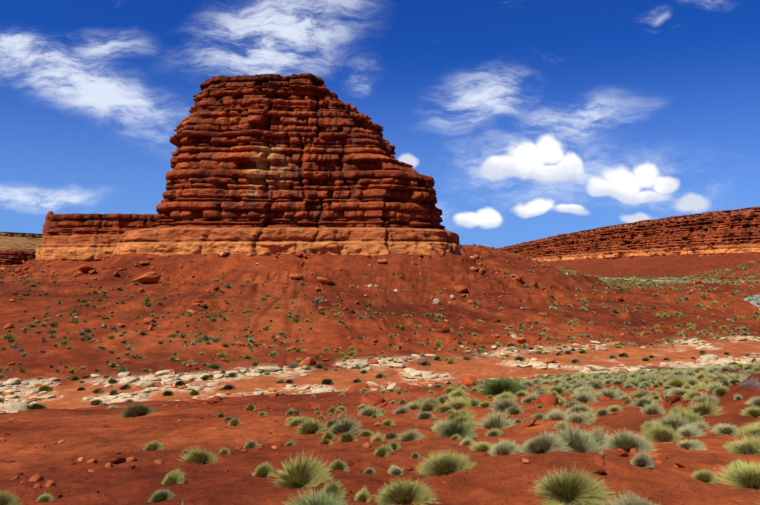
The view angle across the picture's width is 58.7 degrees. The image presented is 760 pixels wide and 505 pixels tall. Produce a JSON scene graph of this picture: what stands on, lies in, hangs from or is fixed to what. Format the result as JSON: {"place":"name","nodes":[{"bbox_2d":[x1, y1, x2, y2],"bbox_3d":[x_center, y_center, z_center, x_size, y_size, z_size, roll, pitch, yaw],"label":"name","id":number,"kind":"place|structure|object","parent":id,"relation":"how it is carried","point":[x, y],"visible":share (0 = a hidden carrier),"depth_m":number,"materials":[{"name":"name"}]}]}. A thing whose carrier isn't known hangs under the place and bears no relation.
{"place":"outdoors","nodes":[
{"label":"outdoors","id":0,"kind":"place"},
{"bbox_2d":[0,245,759,504],"bbox_3d":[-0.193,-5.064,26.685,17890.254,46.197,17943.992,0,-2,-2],"label":"ground","id":1,"kind":"structure","parent":0,"point":[504,479],"depth_m":112.71,"materials":[{"name":"red soil"}]},
{"bbox_2d":[0,232,41,269],"bbox_3d":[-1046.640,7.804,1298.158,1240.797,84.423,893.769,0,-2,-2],"label":"distant mesa","id":2,"kind":"structure","parent":1,"relation":"on","point":[16,248],"depth_m":1026.71,"materials":[{"name":"beige stone"}]},
{"bbox_2d":[35,213,157,260],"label":"rock ledge","id":3,"kind":"object","parent":1,"relation":"on","point":[84,237],"visible":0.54,"depth_m":245.83,"materials":[{"name":"stone"}]},
{"bbox_2d":[42,211,53,236],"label":"rock pillar","id":4,"kind":"structure","parent":3,"relation":"on","point":[47,225],"depth_m":254.88,"materials":[{"name":"red stone"}]},
{"bbox_2d":[78,259,467,292],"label":"boulders","id":5,"kind":"object","parent":1,"relation":"on","point":[150,277],"visible":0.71,"depth_m":182.01,"materials":[{"name":"stone"}]},
{"bbox_2d":[113,73,466,256],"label":"butte","id":6,"kind":"object","parent":1,"relation":"on","point":[308,164],"visible":0.85,"depth_m":206.94,"materials":[{"name":"red stone"}]},
{"bbox_2d":[0,369,682,487],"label":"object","id":7,"kind":"object","parent":1,"relation":"on","point":[598,460],"visible":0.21,"depth_m":11.82,"materials":[{"name":"red stone"}]},
{"bbox_2d":[11,375,725,497],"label":"rocks","id":8,"kind":"object","parent":1,"relation":"on","point":[524,460],"visible":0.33,"depth_m":11.70,"materials":[{"name":"stone"}]},
{"bbox_2d":[0,420,759,504],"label":"grass tussocks","id":9,"kind":"object","parent":1,"relation":"on","point":[573,488],"depth_m":8.88,"materials":[{"name":"green plant"}]},
{"bbox_2d":[0,244,759,385],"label":"slope shrubs","id":10,"kind":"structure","parent":1,"relation":"on","point":[449,360],"depth_m":146.33,"materials":[{"name":"green plant"}]},
{"bbox_2d":[0,335,759,412],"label":"pale rocks","id":11,"kind":"object","parent":1,"relation":"on","point":[11,405],"visible":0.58,"depth_m":103.24,"materials":[{"name":"stone"}]},
{"bbox_2d":[0,342,759,418],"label":"shrubs","id":12,"kind":"object","parent":1,"relation":"on","point":[503,385],"visible":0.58,"depth_m":91.87,"materials":[{"name":"green plant"}]},
{"bbox_2d":[0,244,759,378],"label":"slope rocks","id":13,"kind":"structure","parent":1,"relation":"on","point":[308,361],"depth_m":179.51,"materials":[{"name":"stone"}]},
{"bbox_2d":[7,361,759,421],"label":"grass tussocks","id":14,"kind":"object","parent":1,"relation":"on","point":[637,377],"depth_m":34.34,"materials":[{"name":"green plant"}]},
{"bbox_2d":[143,375,759,465],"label":"grass tussocks","id":15,"kind":"object","parent":1,"relation":"on","point":[459,425],"depth_m":14.68,"materials":[{"name":"green plant"}]},
{"bbox_2d":[176,376,738,469],"bbox_3d":[0.273,6.909,31.602,24.583,7.015,42.942,0,-2,15],"label":"rock outcrop","id":16,"kind":"object","parent":1,"relation":"on","point":[371,399],"visible":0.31,"depth_m":24.40,"materials":[{"name":"stone"}]},
{"bbox_2d":[495,206,759,262],"bbox_3d":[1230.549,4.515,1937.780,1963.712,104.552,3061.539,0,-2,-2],"label":"mesa","id":17,"kind":"structure","parent":1,"relation":"on","point":[719,232],"depth_m":843.87,"materials":[{"name":"red stone"}]},
{"bbox_2d":[556,254,745,277],"bbox_3d":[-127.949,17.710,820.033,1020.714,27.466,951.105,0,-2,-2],"label":"shrubs","id":18,"kind":"object","parent":1,"relation":"on","point":[640,266],"visible":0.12,"depth_m":673.76,"materials":[{"name":"green plant"}]},
{"bbox_2d":[0,0,759,248],"label":"sky","id":19,"kind":"structure","parent":0,"point":[529,120],"materials":[{"name":"blue"}]},
{"bbox_2d":[600,278,759,309],"bbox_3d":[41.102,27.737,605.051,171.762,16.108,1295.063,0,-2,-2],"label":"river","id":20,"kind":"structure","parent":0,"point":[754,300],"depth_m":212.96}
]}

